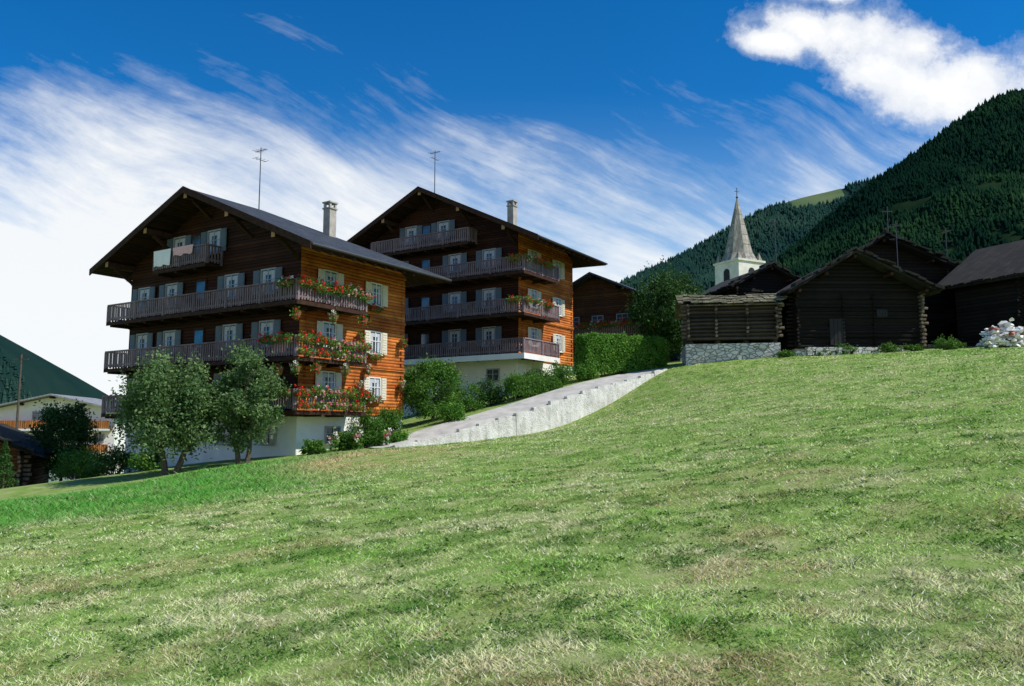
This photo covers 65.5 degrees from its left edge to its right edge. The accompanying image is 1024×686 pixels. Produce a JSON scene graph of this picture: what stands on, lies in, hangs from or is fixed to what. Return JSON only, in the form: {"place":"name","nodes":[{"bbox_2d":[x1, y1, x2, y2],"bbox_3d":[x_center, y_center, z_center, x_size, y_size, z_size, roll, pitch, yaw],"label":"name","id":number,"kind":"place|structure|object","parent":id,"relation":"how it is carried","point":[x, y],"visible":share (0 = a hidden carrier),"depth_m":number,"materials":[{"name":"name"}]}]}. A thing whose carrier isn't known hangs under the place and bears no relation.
{"place":"outdoors","nodes":[
{"label":"outdoors","id":0,"kind":"place"},
{"bbox_2d":[0,335,115,403],"bbox_3d":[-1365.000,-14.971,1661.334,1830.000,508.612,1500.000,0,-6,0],"label":"hill","id":1,"kind":"structure","parent":0,"point":[42,376],"depth_m":1596.68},
{"bbox_2d":[0,345,32,403],"bbox_3d":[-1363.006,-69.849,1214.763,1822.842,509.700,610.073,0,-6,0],"label":"conifer forest","id":2,"kind":"object","parent":1,"relation":"on","point":[4,369],"visible":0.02,"depth_m":1481.51,"materials":[{"name":"green plant"}]},
{"bbox_2d":[0,346,1023,685],"bbox_3d":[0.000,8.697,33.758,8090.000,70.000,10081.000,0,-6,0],"label":"ground","id":3,"kind":"structure","parent":0,"point":[418,424],"depth_m":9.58,"materials":[{"name":"green plant"}]},
{"bbox_2d":[0,439,18,488],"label":"spruce tree","id":4,"kind":"object","parent":3,"relation":"on","point":[7,463],"visible":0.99,"depth_m":38.54,"materials":[{"name":"green plant"}]},
{"bbox_2d":[14,354,28,428],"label":"utility pole","id":5,"kind":"object","parent":3,"relation":"on","point":[18,397],"visible":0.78,"depth_m":75.88,"materials":[{"name":"brown wood"}]},
{"bbox_2d":[0,423,56,488],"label":"shed","id":6,"kind":"structure","parent":3,"relation":"on","point":[26,456],"depth_m":43.36,"materials":[{"name":"brown wood"}]},
{"bbox_2d":[22,399,102,480],"bbox_3d":[-26.465,5.750,47.249,4.098,5.682,4.465,0,-6,0],"label":"garden tree","id":7,"kind":"object","parent":3,"relation":"on","point":[74,425],"visible":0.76,"depth_m":46.74,"materials":[{"name":"green plant"}]},
{"bbox_2d":[0,394,125,482],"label":"apartment house","id":8,"kind":"structure","parent":3,"relation":"on","point":[28,411],"depth_m":81.40,"materials":[{"name":"white paint"}]},
{"bbox_2d":[47,441,94,479],"bbox_3d":[-22.849,6.318,42.118,3.437,2.258,2.655,0,-6,0],"label":"shrub","id":9,"kind":"object","parent":3,"relation":"on","point":[63,469],"visible":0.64,"depth_m":41.90,"materials":[{"name":"green plant"}]},
{"bbox_2d":[69,449,108,477],"bbox_3d":[-21.214,6.229,40.444,2.217,1.652,2.084,0,-6,0],"label":"shrub","id":10,"kind":"object","parent":3,"relation":"on","point":[80,464],"visible":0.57,"depth_m":40.02,"materials":[{"name":"green plant"}]},
{"bbox_2d":[82,441,135,474],"bbox_3d":[-19.582,5.672,39.043,2.904,1.975,2.176,0,-6,0],"label":"shrub","id":11,"kind":"object","parent":3,"relation":"on","point":[111,460],"visible":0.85,"depth_m":38.85,"materials":[{"name":"green plant"}]},
{"bbox_2d":[124,450,169,470],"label":"shrub","id":12,"kind":"object","parent":3,"relation":"on","point":[144,465],"visible":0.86,"depth_m":36.84,"materials":[{"name":"green plant"}]},
{"bbox_2d":[105,345,230,475],"bbox_3d":[-14.431,2.907,33.268,5.506,5.855,5.012,0,-6,0],"label":"apple tree","id":13,"kind":"object","parent":3,"relation":"on","point":[165,412],"visible":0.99,"depth_m":32.76,"materials":[{"name":"green plant"}]},
{"bbox_2d":[204,335,291,463],"bbox_3d":[-11.735,2.596,34.659,3.938,5.908,3.822,5,-8,-38],"label":"apple tree","id":14,"kind":"object","parent":3,"relation":"on","point":[244,404],"visible":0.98,"depth_m":34.12,"materials":[{"name":"green plant"}]},
{"bbox_2d":[89,148,451,472],"bbox_3d":[-13.612,-0.870,44.312,17.630,20.700,10.510,-4,-7,32],"label":"chalet","id":15,"kind":"object","parent":3,"relation":"on","point":[212,292],"visible":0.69,"depth_m":41.01,"materials":[{"name":"brown wood"}]},
{"bbox_2d":[130,333,152,356],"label":"window","id":16,"kind":"structure","parent":15,"relation":"in","point":[143,340],"depth_m":44.47,"materials":[{"name":"white glass"}]},
{"bbox_2d":[132,286,154,311],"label":"window","id":17,"kind":"structure","parent":15,"relation":"in","point":[144,293],"depth_m":44.79,"materials":[{"name":"white glass"}]},
{"bbox_2d":[154,248,170,266],"bbox_3d":[-18.650,-4.524,42.437,1.500,0.879,0.090,-4,-7,32],"label":"bed sheet","id":18,"kind":"object","parent":15,"relation":"hanging from","point":[161,257],"visible":1,"depth_m":42.47,"materials":[{"name":"white fabric"}]},
{"bbox_2d":[156,330,180,349],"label":"window","id":19,"kind":"structure","parent":15,"relation":"in","point":[171,337],"depth_m":43.19,"materials":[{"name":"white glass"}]},
{"bbox_2d":[159,282,182,306],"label":"window","id":20,"kind":"structure","parent":15,"relation":"in","point":[171,289],"depth_m":43.47,"materials":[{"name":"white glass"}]},
{"bbox_2d":[167,235,191,259],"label":"window","id":21,"kind":"structure","parent":15,"relation":"in","point":[185,240],"depth_m":43.47,"materials":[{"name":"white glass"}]},
{"bbox_2d":[173,244,192,255],"bbox_3d":[-17.165,-4.823,41.537,1.700,0.479,0.123,-4,-7,32],"label":"blanket","id":22,"kind":"object","parent":15,"relation":"hanging from","point":[181,250],"visible":1,"depth_m":41.54,"materials":[{"name":"pink fabric"}]},
{"bbox_2d":[190,232,201,264],"bbox_3d":[-16.925,-4.888,42.691,0.840,2.000,0.090,-4,-7,32],"label":"door","id":23,"kind":"structure","parent":15,"relation":"in","point":[196,238],"depth_m":42.70,"materials":[{"name":"blue wood"}]},
{"bbox_2d":[193,327,204,362],"bbox_3d":[-16.456,0.200,41.844,0.840,2.000,0.090,-4,-7,32],"label":"door","id":24,"kind":"structure","parent":15,"relation":"in","point":[199,333],"depth_m":41.83,"materials":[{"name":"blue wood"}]},
{"bbox_2d":[195,278,206,311],"bbox_3d":[-16.469,-2.387,42.099,0.840,2.000,0.140,-4,-7,32],"label":"door","id":25,"kind":"structure","parent":15,"relation":"in","point":[201,284],"depth_m":42.11,"materials":[{"name":"blue wood"}]},
{"bbox_2d":[200,228,226,254],"bbox_3d":[-15.682,-5.306,41.895,2.060,1.340,0.190,-4,-7,32],"label":"window","id":26,"kind":"structure","parent":15,"relation":"in","point":[218,237],"depth_m":41.87,"materials":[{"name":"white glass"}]},
{"bbox_2d":[215,323,242,350],"bbox_3d":[-14.395,-0.294,40.538,2.060,1.340,0.190,-4,-7,32],"label":"window","id":27,"kind":"structure","parent":15,"relation":"in","point":[232,330],"depth_m":40.60,"materials":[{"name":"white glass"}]},
{"bbox_2d":[217,273,244,299],"bbox_3d":[-14.395,-2.878,40.819,2.060,1.340,0.190,-4,-7,32],"label":"window","id":28,"kind":"structure","parent":15,"relation":"in","point":[236,279],"depth_m":40.87,"materials":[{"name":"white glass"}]},
{"bbox_2d":[256,332,275,345],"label":"flower box","id":29,"kind":"object","parent":15,"relation":"attached to","point":[268,339],"visible":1,"depth_m":36.87,"materials":[{"name":"green plant"}]},
{"bbox_2d":[251,319,280,347],"bbox_3d":[-12.071,-0.450,39.094,2.060,1.340,0.190,-4,-7,32],"label":"window","id":30,"kind":"structure","parent":15,"relation":"in","point":[267,326],"depth_m":39.15,"materials":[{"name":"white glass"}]},
{"bbox_2d":[258,427,276,445],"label":"window","id":31,"kind":"structure","parent":15,"relation":"in","point":[271,442],"depth_m":38.37,"materials":[{"name":"grey glass"}]},
{"bbox_2d":[253,267,282,294],"bbox_3d":[-12.071,-3.035,39.375,2.060,1.340,0.190,-4,-7,32],"label":"window","id":32,"kind":"structure","parent":15,"relation":"in","point":[269,274],"depth_m":39.45,"materials":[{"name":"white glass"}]},
{"bbox_2d":[272,331,293,343],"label":"flower box","id":33,"kind":"object","parent":15,"relation":"attached to","point":[284,338],"visible":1,"depth_m":36.33,"materials":[{"name":"green plant"}]},
{"bbox_2d":[275,275,294,288],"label":"flower box","id":34,"kind":"object","parent":15,"relation":"attached to","point":[289,281],"visible":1,"depth_m":36.54,"materials":[{"name":"green plant"}]},
{"bbox_2d":[294,385,315,399],"bbox_3d":[-9.488,2.252,36.221,0.721,0.769,1.035,-4,-7,32],"label":"flower box","id":35,"kind":"object","parent":15,"relation":"attached to","point":[304,393],"visible":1,"depth_m":36.06,"materials":[{"name":"red plant"}]},
{"bbox_2d":[296,330,315,345],"bbox_3d":[-9.494,-0.240,36.503,0.577,0.669,1.028,-4,-7,32],"label":"flower box","id":36,"kind":"object","parent":15,"relation":"attached to","point":[308,338],"visible":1,"depth_m":36.40,"materials":[{"name":"green plant"}]},
{"bbox_2d":[297,273,317,288],"bbox_3d":[-9.490,-2.834,36.774,0.687,0.733,1.035,-4,-7,32],"label":"flower box","id":37,"kind":"object","parent":15,"relation":"attached to","point":[307,282],"visible":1,"depth_m":36.63,"materials":[{"name":"red plant"}]},
{"bbox_2d":[310,383,331,398],"bbox_3d":[-8.949,2.254,37.069,0.885,0.790,1.034,-4,-7,32],"label":"flower box","id":38,"kind":"object","parent":15,"relation":"attached to","point":[321,391],"visible":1,"depth_m":36.96,"materials":[{"name":"green plant"}]},
{"bbox_2d":[312,330,332,347],"bbox_3d":[-8.955,-0.166,37.334,0.808,0.862,1.035,-4,-7,32],"label":"flower box","id":39,"kind":"object","parent":15,"relation":"attached to","point":[322,340],"visible":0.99,"depth_m":37.16,"materials":[{"name":"red plant"}]},
{"bbox_2d":[313,277,333,295],"bbox_3d":[-8.960,-2.661,37.616,0.688,0.796,1.028,-4,-7,32],"label":"flower box","id":40,"kind":"object","parent":15,"relation":"attached to","point":[323,287],"visible":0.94,"depth_m":37.53,"materials":[{"name":"green plant"}]},
{"bbox_2d":[315,371,341,397],"bbox_3d":[-9.068,2.032,39.311,0.190,1.290,1.760,-4,-7,32],"label":"window","id":41,"kind":"structure","parent":15,"relation":"in","point":[325,378],"depth_m":39.44,"materials":[{"name":"white glass"}]},
{"bbox_2d":[317,321,342,347],"bbox_3d":[-9.068,-0.403,39.575,0.190,1.290,1.760,-4,-7,32],"label":"window","id":42,"kind":"structure","parent":15,"relation":"in","point":[326,328],"depth_m":39.68,"materials":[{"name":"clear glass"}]},
{"bbox_2d":[318,268,343,295],"bbox_3d":[-9.068,-2.988,39.856,0.190,1.290,1.760,-4,-7,32],"label":"window","id":43,"kind":"structure","parent":15,"relation":"in","point":[334,276],"depth_m":39.88,"materials":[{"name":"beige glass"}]},
{"bbox_2d":[324,426,340,443],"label":"window","id":44,"kind":"structure","parent":15,"relation":"in","point":[329,430],"depth_m":39.32,"materials":[{"name":"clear glass"}]},
{"bbox_2d":[328,337,347,350],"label":"flower box","id":45,"kind":"object","parent":15,"relation":"attached to","point":[335,343],"visible":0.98,"depth_m":38.06,"materials":[{"name":"green plant"}]},
{"bbox_2d":[329,279,349,297],"bbox_3d":[-8.423,-2.608,38.451,0.846,0.902,1.035,-4,-7,32],"label":"flower box","id":46,"kind":"object","parent":15,"relation":"attached to","point":[338,290],"visible":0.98,"depth_m":38.31,"materials":[{"name":"red plant"}]},
{"bbox_2d":[342,385,359,400],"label":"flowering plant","id":47,"kind":"object","parent":15,"relation":"attached to","point":[349,394],"visible":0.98,"depth_m":38.70,"materials":[{"name":"green plant"}]},
{"bbox_2d":[344,282,361,298],"bbox_3d":[-7.890,-2.577,39.300,0.882,0.786,1.034,-4,-7,32],"label":"flower box","id":48,"kind":"object","parent":15,"relation":"attached to","point":[354,291],"visible":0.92,"depth_m":39.22,"materials":[{"name":"green plant"}]},
{"bbox_2d":[349,399,366,412],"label":"flower box","id":49,"kind":"object","parent":15,"relation":"attached to","point":[357,405],"visible":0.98,"depth_m":39.08,"materials":[{"name":"green plant"}]},
{"bbox_2d":[355,385,374,401],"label":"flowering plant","id":50,"kind":"object","parent":15,"relation":"attached to","point":[366,394],"visible":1,"depth_m":39.42,"materials":[{"name":"red plant"}]},
{"bbox_2d":[364,376,386,401],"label":"window","id":51,"kind":"structure","parent":15,"relation":"in","point":[379,384],"depth_m":42.36,"materials":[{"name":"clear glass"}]},
{"bbox_2d":[364,330,386,355],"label":"window","id":52,"kind":"structure","parent":15,"relation":"in","point":[379,339],"depth_m":42.57,"materials":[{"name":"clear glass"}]},
{"bbox_2d":[365,281,387,307],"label":"window","id":53,"kind":"structure","parent":15,"relation":"in","point":[376,288],"depth_m":42.86,"materials":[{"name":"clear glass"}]},
{"bbox_2d":[299,438,328,454],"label":"shrub","id":54,"kind":"object","parent":3,"relation":"on","point":[314,447],"visible":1,"depth_m":36.75,"materials":[{"name":"green plant"}]},
{"bbox_2d":[327,427,339,449],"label":"garden flowers","id":55,"kind":"object","parent":3,"relation":"on","point":[335,437],"visible":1,"depth_m":37.54,"materials":[{"name":"green plant"}]},
{"bbox_2d":[334,426,366,449],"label":"shrub","id":56,"kind":"object","parent":3,"relation":"on","point":[346,440],"visible":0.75,"depth_m":38.11,"materials":[{"name":"green plant"}]},
{"bbox_2d":[351,425,363,449],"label":"garden flowers","id":57,"kind":"object","parent":3,"relation":"on","point":[357,437],"visible":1,"depth_m":37.88,"materials":[{"name":"green plant"}]},
{"bbox_2d":[345,408,392,437],"bbox_3d":[-7.301,4.282,40.832,2.435,1.966,2.232,0,-6,0],"label":"shrub","id":58,"kind":"object","parent":3,"relation":"on","point":[366,421],"visible":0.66,"depth_m":40.63,"materials":[{"name":"green plant"}]},
{"bbox_2d":[362,427,382,447],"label":"shrub","id":59,"kind":"object","parent":3,"relation":"on","point":[373,438],"visible":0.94,"depth_m":38.76,"materials":[{"name":"green plant"}]},
{"bbox_2d":[379,428,393,444],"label":"garden flowers","id":60,"kind":"object","parent":3,"relation":"on","point":[386,435],"visible":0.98,"depth_m":38.63,"materials":[{"name":"pink plant"}]},
{"bbox_2d":[374,402,407,433],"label":"shrub","id":61,"kind":"object","parent":3,"relation":"on","point":[392,415],"visible":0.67,"depth_m":42.12,"materials":[{"name":"green plant"}]},
{"bbox_2d":[389,429,410,441],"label":"shrub","id":62,"kind":"object","parent":3,"relation":"on","point":[398,436],"visible":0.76,"depth_m":39.57,"materials":[{"name":"green plant"}]},
{"bbox_2d":[403,353,466,421],"bbox_3d":[-4.732,2.661,44.989,4.380,4.253,4.284,0,-6,0],"label":"garden tree","id":63,"kind":"object","parent":3,"relation":"on","point":[434,374],"visible":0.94,"depth_m":44.58,"materials":[{"name":"green plant"}]},
{"bbox_2d":[428,400,471,421],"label":"shrub","id":64,"kind":"object","parent":3,"relation":"on","point":[454,411],"visible":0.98,"depth_m":42.88,"materials":[{"name":"green plant"}]},
{"bbox_2d":[447,380,489,412],"bbox_3d":[-2.505,3.181,46.289,2.927,2.138,2.085,3,-7,-24],"label":"shrub","id":65,"kind":"object","parent":3,"relation":"on","point":[471,404],"visible":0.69,"depth_m":46.01,"materials":[{"name":"green plant"}]},
{"bbox_2d":[347,151,607,416],"bbox_3d":[-3.652,-3.026,58.722,18.880,21.300,10.010,-4,-7,32],"label":"chalet","id":66,"kind":"object","parent":3,"relation":"on","point":[471,321],"visible":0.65,"depth_m":54.47,"materials":[{"name":"brown wood"}]},
{"bbox_2d":[400,225,421,244],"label":"window","id":67,"kind":"structure","parent":66,"relation":"in","point":[413,230],"depth_m":57.66,"materials":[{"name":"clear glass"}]},
{"bbox_2d":[420,332,430,358],"bbox_3d":[-6.105,0.236,56.066,0.840,2.000,0.090,-4,-7,32],"label":"door","id":68,"kind":"structure","parent":66,"relation":"in","point":[425,336],"depth_m":56.10,"materials":[{"name":"grey wood"}]},
{"bbox_2d":[421,295,430,320],"bbox_3d":[-6.105,-2.348,56.347,0.840,2.000,0.090,-4,-7,32],"label":"door","id":69,"kind":"structure","parent":66,"relation":"in","point":[425,300],"depth_m":56.33,"materials":[{"name":"blue wood"}]},
{"bbox_2d":[431,219,454,238],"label":"window","id":70,"kind":"structure","parent":66,"relation":"in","point":[448,224],"depth_m":56.10,"materials":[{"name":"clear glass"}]},
{"bbox_2d":[442,329,465,348],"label":"window","id":71,"kind":"structure","parent":66,"relation":"in","point":[456,335],"depth_m":54.76,"materials":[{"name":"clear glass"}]},
{"bbox_2d":[442,291,466,304],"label":"window","id":72,"kind":"structure","parent":66,"relation":"in","point":[454,297],"depth_m":55.04,"materials":[{"name":"clear glass"}]},
{"bbox_2d":[442,253,466,272],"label":"window","id":73,"kind":"structure","parent":66,"relation":"in","point":[457,258],"depth_m":55.32,"materials":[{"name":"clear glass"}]},
{"bbox_2d":[476,326,501,346],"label":"window","id":74,"kind":"structure","parent":66,"relation":"in","point":[493,332],"depth_m":53.24,"materials":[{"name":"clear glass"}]},
{"bbox_2d":[476,287,501,308],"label":"window","id":75,"kind":"structure","parent":66,"relation":"in","point":[489,293],"depth_m":53.55,"materials":[{"name":"clear glass"}]},
{"bbox_2d":[476,248,501,268],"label":"window","id":76,"kind":"structure","parent":66,"relation":"in","point":[493,253],"depth_m":53.83,"materials":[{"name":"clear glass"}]},
{"bbox_2d":[486,368,499,381],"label":"window","id":77,"kind":"structure","parent":66,"relation":"in","point":[491,373],"depth_m":52.82,"materials":[{"name":"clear glass"}]},
{"bbox_2d":[528,327,541,339],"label":"window","id":78,"kind":"structure","parent":66,"relation":"in","point":[534,333],"depth_m":53.71,"materials":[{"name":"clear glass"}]},
{"bbox_2d":[553,334,564,352],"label":"window","id":79,"kind":"structure","parent":66,"relation":"in","point":[557,338],"depth_m":56.78,"materials":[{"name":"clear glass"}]},
{"bbox_2d":[553,297,564,316],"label":"window","id":80,"kind":"structure","parent":66,"relation":"in","point":[559,302],"depth_m":57.10,"materials":[{"name":"clear glass"}]},
{"bbox_2d":[475,374,512,405],"bbox_3d":[-1.175,2.897,47.133,2.632,2.043,2.408,-5,-8,38],"label":"shrub","id":81,"kind":"object","parent":3,"relation":"on","point":[496,396],"visible":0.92,"depth_m":46.83,"materials":[{"name":"green plant"}]},
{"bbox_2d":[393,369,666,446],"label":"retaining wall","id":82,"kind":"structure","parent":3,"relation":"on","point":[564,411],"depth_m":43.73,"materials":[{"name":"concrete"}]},
{"bbox_2d":[504,373,563,400],"bbox_3d":[1.325,2.693,47.401,4.033,1.867,1.276,4,-8,-36],"label":"hedge","id":83,"kind":"object","parent":3,"relation":"on","point":[525,387],"visible":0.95,"depth_m":46.87,"materials":[{"name":"green plant"}]},
{"bbox_2d":[520,364,557,383],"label":"shrub","id":84,"kind":"object","parent":3,"relation":"on","point":[532,373],"visible":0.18,"depth_m":48.75,"materials":[{"name":"green plant"}]},
{"bbox_2d":[548,359,576,385],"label":"shrub","id":85,"kind":"object","parent":3,"relation":"on","point":[562,371],"visible":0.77,"depth_m":49.71,"materials":[{"name":"green plant"}]},
{"bbox_2d":[572,360,599,380],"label":"shrub","id":86,"kind":"object","parent":3,"relation":"on","point":[583,372],"visible":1,"depth_m":50.44,"materials":[{"name":"green plant"}]},
{"bbox_2d":[572,331,670,377],"bbox_3d":[7.318,0.856,52.610,6.794,3.265,2.189,3,-7,-24],"label":"hedge","id":87,"kind":"object","parent":3,"relation":"on","point":[620,354],"visible":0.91,"depth_m":51.81,"materials":[{"name":"green plant"}]},
{"bbox_2d":[572,272,679,373],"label":"chalet","id":88,"kind":"object","parent":3,"relation":"on","point":[596,297],"visible":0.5,"depth_m":65.42,"materials":[{"name":"brown wood"}]},
{"bbox_2d":[619,255,711,361],"bbox_3d":[11.800,-2.533,61.761,7.305,8.750,7.914,2,-7,-21],"label":"garden tree","id":89,"kind":"object","parent":3,"relation":"on","point":[662,291],"visible":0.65,"depth_m":60.34,"materials":[{"name":"green plant"}]},
{"bbox_2d":[680,188,765,360],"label":"church","id":90,"kind":"structure","parent":3,"relation":"on","point":[739,258],"depth_m":118.81,"materials":[{"name":"paint"}]},
{"bbox_2d":[675,293,786,364],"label":"barn","id":91,"kind":"structure","parent":3,"relation":"on","point":[717,328],"depth_m":50.41,"materials":[{"name":"dark wood logs"},{"name":"stone"}]},
{"bbox_2d":[699,260,800,295],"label":"house","id":92,"kind":"structure","parent":3,"relation":"on","point":[773,276],"depth_m":63.67,"materials":[{"name":"wood"}]},
{"bbox_2d":[805,347,903,354],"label":"stone wall","id":93,"kind":"structure","parent":3,"relation":"on","point":[816,350],"depth_m":49.02,"materials":[{"name":"grey stone"}]},
{"bbox_2d":[776,246,944,355],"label":"barn","id":94,"kind":"structure","parent":3,"relation":"on","point":[859,297],"depth_m":50.61,"materials":[{"name":"dark wood logs"},{"name":"stone"}]},
{"bbox_2d":[878,341,901,351],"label":"weed clump","id":95,"kind":"object","parent":3,"relation":"on","point":[889,347],"visible":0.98,"depth_m":48.72,"materials":[{"name":"green plant"}]},
{"bbox_2d":[858,231,961,346],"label":"barn","id":96,"kind":"structure","parent":3,"relation":"on","point":[936,267],"depth_m":57.54,"materials":[{"name":"dark wood logs"},{"name":"stone"}]},
{"bbox_2d":[931,336,958,349],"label":"weed clump","id":97,"kind":"object","parent":3,"relation":"on","point":[945,345],"visible":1,"depth_m":47.53,"materials":[{"name":"green plant"}]},
{"bbox_2d":[938,240,1023,345],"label":"barn","id":98,"kind":"structure","parent":3,"relation":"on","point":[987,283],"depth_m":52.76,"materials":[{"name":"wood"}]},
{"bbox_2d":[976,317,1023,347],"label":"rubble heap","id":99,"kind":"object","parent":3,"relation":"on","point":[1006,334],"visible":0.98,"depth_m":45.95,"materials":[{"name":"white stone"}]},
{"bbox_2d":[0,0,1023,397],"label":"sky","id":100,"kind":"structure","parent":0,"point":[623,134],"materials":[{"name":"blue"}]},
{"bbox_2d":[361,365,669,447],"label":"path","id":101,"kind":"structure","parent":0,"point":[527,404],"depth_m":44.27,"materials":[{"name":"concrete"}]},
{"bbox_2d":[645,182,865,285],"bbox_3d":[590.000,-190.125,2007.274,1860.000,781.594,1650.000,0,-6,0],"label":"mountain","id":102,"kind":"structure","parent":0,"point":[846,191],"depth_m":1862.20,"materials":[{"name":"green plant"}]},
{"bbox_2d":[616,174,879,293],"bbox_3d":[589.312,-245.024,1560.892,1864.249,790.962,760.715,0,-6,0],"label":"conifer forest","id":103,"kind":"object","parent":102,"relation":"on","point":[757,220],"visible":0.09,"depth_m":1836.32,"materials":[{"name":"green plant"}]},
{"bbox_2d":[787,189,843,207],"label":"alpine pasture","id":104,"kind":"structure","parent":102,"relation":"on","point":[821,197],"depth_m":1929.60,"materials":[{"name":"green plant"}]},
{"bbox_2d":[781,90,1023,262],"bbox_3d":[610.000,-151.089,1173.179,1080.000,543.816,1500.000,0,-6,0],"label":"mountain","id":105,"kind":"structure","parent":0,"point":[909,204],"depth_m":817.98,"materials":[{"name":"green plant"}]},
{"bbox_2d":[774,88,1023,276],"bbox_3d":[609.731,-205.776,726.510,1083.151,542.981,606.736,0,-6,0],"label":"conifer forest","id":106,"kind":"object","parent":105,"relation":"on","point":[926,163],"visible":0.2,"depth_m":903.92,"materials":[{"name":"green plant"}]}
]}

